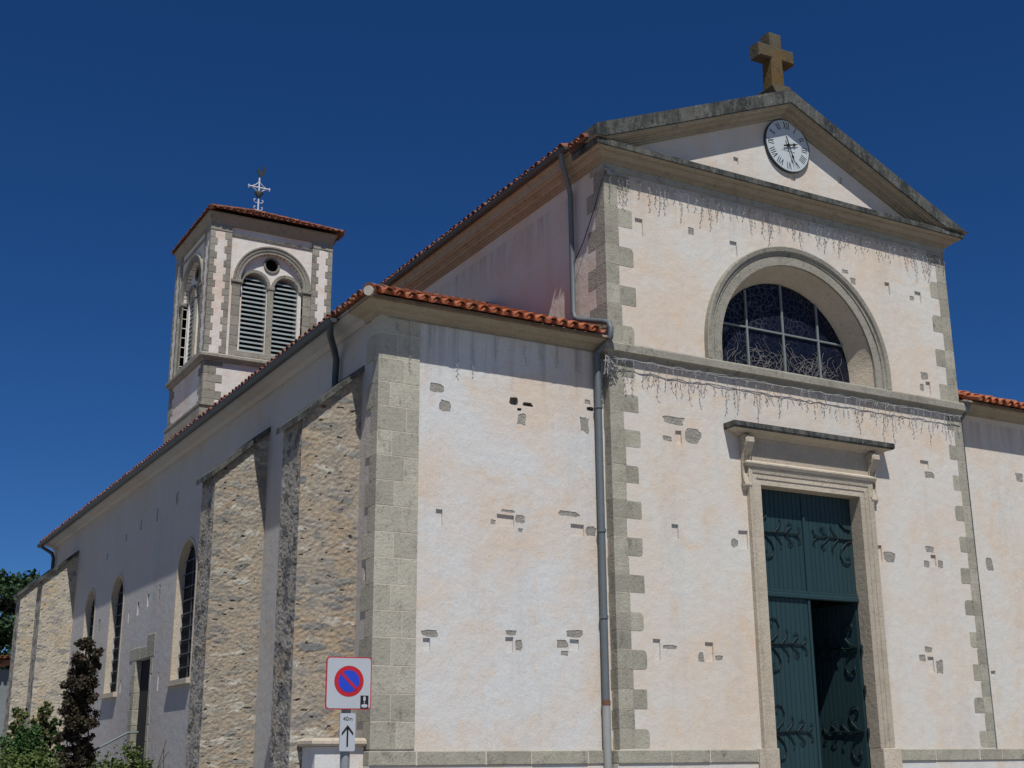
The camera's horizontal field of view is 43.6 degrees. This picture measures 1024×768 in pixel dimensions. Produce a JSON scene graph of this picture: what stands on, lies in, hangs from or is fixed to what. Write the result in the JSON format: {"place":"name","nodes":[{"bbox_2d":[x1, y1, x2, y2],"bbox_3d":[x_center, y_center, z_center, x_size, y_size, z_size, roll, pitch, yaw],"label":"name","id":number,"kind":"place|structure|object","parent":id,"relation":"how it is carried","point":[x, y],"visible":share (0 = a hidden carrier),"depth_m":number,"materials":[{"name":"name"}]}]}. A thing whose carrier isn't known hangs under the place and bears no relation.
{"place":"outdoors","nodes":[
{"label":"outdoors","id":0,"kind":"place"},
{"bbox_2d":[0,655,10,753],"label":"house","id":1,"kind":"structure","parent":0,"point":[4,673],"depth_m":46.65,"materials":[{"name":"white paint"}]},
{"bbox_2d":[46,719,64,766],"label":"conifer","id":2,"kind":"object","parent":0,"point":[59,747],"visible":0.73,"depth_m":28.11,"materials":[{"name":"green plant"}]},
{"bbox_2d":[0,0,1023,652],"label":"sky","id":3,"kind":"structure","parent":0,"point":[384,123],"materials":[{"name":"blue"}]},
{"label":"ground","id":4,"kind":"structure","parent":0,"visible":0},
{"bbox_2d":[0,568,39,669],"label":"evergreen tree","id":5,"kind":"object","parent":4,"relation":"on","point":[12,585],"visible":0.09,"depth_m":61.66,"materials":[{"name":"green plant"}]},
{"bbox_2d":[0,722,48,764],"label":"bush","id":6,"kind":"object","parent":4,"relation":"on","point":[32,734],"visible":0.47,"depth_m":27.42,"materials":[{"name":"green plant"}]},
{"bbox_2d":[5,700,57,758],"bbox_3d":[-10.718,8.511,28.428,1.096,2.923,1.386,9,-19,-28],"label":"loose shrub","id":7,"kind":"object","parent":4,"relation":"on","point":[47,728],"visible":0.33,"depth_m":28.56,"materials":[{"name":"green plant"}]},
{"bbox_2d":[0,744,65,767],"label":"round bush","id":8,"kind":"object","parent":4,"relation":"on","point":[34,759],"visible":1,"depth_m":25.52,"materials":[{"name":"green plant"}]},
{"bbox_2d":[52,637,104,767],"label":"columnar shrub","id":9,"kind":"object","parent":4,"relation":"on","point":[81,683],"visible":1,"depth_m":27.64,"materials":[{"name":"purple plant"}]},
{"bbox_2d":[80,731,137,757],"bbox_3d":[-9.348,8.698,27.864,2.262,2.224,0.048,9,-19,-28],"label":"handrail","id":10,"kind":"object","parent":4,"relation":"on","point":[116,738],"visible":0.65,"depth_m":28.43,"materials":[{"name":"grey metal"}]},
{"bbox_2d":[80,739,168,767],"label":"round bush","id":11,"kind":"object","parent":4,"relation":"on","point":[132,755],"visible":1,"depth_m":23.37,"materials":[{"name":"green plant"}]},
{"bbox_2d":[297,738,366,767],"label":"wall","id":12,"kind":"structure","parent":4,"relation":"on","point":[313,756],"depth_m":17.59,"materials":[{"name":"paint"}]},
{"bbox_2d":[325,657,371,767],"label":"parking sign","id":13,"kind":"object","parent":4,"relation":"on","point":[348,685],"visible":1,"depth_m":13.36,"materials":[{"name":"metal"}]},
{"bbox_2d":[2,89,1023,767],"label":"church","id":14,"kind":"structure","parent":4,"relation":"on","point":[502,553],"depth_m":22.23,"materials":[{"name":"paint"}]},
{"bbox_2d":[81,588,95,662],"bbox_3d":[-11.463,7.034,34.834,0.177,2.950,1.380,9,-19,-28],"label":"side window","id":15,"kind":"structure","parent":14,"relation":"in","point":[92,592],"depth_m":35.46,"materials":[{"name":"stone"}]},
{"bbox_2d":[99,574,123,698],"bbox_3d":[-9.927,6.295,32.124,0.270,3.070,1.540,9,-19,-28],"label":"side window","id":16,"kind":"structure","parent":14,"relation":"in","point":[114,683],"depth_m":32.53,"materials":[{"name":"stone"}]},
{"bbox_2d":[125,632,155,767],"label":"side door","id":17,"kind":"structure","parent":14,"relation":"in","point":[138,718],"depth_m":29.39,"materials":[{"name":"grey stone"}]},
{"bbox_2d":[164,537,197,686],"bbox_3d":[-6.833,4.739,26.862,0.270,3.070,1.620,9,-19,-28],"label":"side window","id":18,"kind":"structure","parent":14,"relation":"in","point":[190,576],"depth_m":27.23,"materials":[{"name":"stone"}]},
{"bbox_2d":[163,204,344,442],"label":"bell tower","id":19,"kind":"structure","parent":14,"relation":"on","point":[252,293],"depth_m":37.45,"materials":[{"name":"paint"}]},
{"bbox_2d":[248,166,269,210],"bbox_3d":[-7.886,-6.021,39.947,0.693,1.730,0.299,2,-16,-9],"label":"weather vane","id":20,"kind":"object","parent":19,"relation":"on","point":[258,193],"visible":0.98,"depth_m":39.91,"materials":[{"name":"grey metal"}]},
{"bbox_2d":[390,317,591,372],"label":"icicle lights","id":21,"kind":"object","parent":14,"relation":"hanging from","point":[478,332],"visible":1,"depth_m":20.13},
{"bbox_2d":[574,167,944,275],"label":"icicle lights","id":22,"kind":"object","parent":14,"relation":"hanging from","point":[609,171],"visible":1,"depth_m":23.64,"materials":[{"name":"black paint"}]},
{"bbox_2d":[750,32,793,94],"bbox_3d":[5.097,-6.116,25.055,0.880,1.520,0.480,9,-19,-28],"label":"stone cross","id":23,"kind":"object","parent":14,"relation":"on","point":[771,56],"visible":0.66,"depth_m":24.96,"materials":[{"name":"beige stone"}]},
{"bbox_2d":[603,355,961,434],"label":"icicle lights","id":24,"kind":"object","parent":14,"relation":"hanging from","point":[608,362],"visible":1,"depth_m":22.46},
{"bbox_2d":[763,119,809,173],"bbox_3d":[5.270,-4.556,24.514,1.096,1.096,0.104,9,-19,-28],"label":"clock","id":25,"kind":"object","parent":14,"relation":"attached to","point":[786,146],"visible":1,"depth_m":24.48,"materials":[{"name":"white ceramic"}]},
{"bbox_2d":[704,246,891,389],"bbox_3d":[5.147,-1.275,23.740,4.340,2.470,0.575,9,-19,-28],"label":"lunette window","id":26,"kind":"structure","parent":14,"relation":"in","point":[781,316],"depth_m":24.01,"materials":[{"name":"stone"}]},
{"bbox_2d":[761,489,870,767],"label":"door","id":27,"kind":"structure","parent":14,"relation":"in","point":[820,691],"depth_m":22.53,"materials":[{"name":"teal paint"}]}
]}

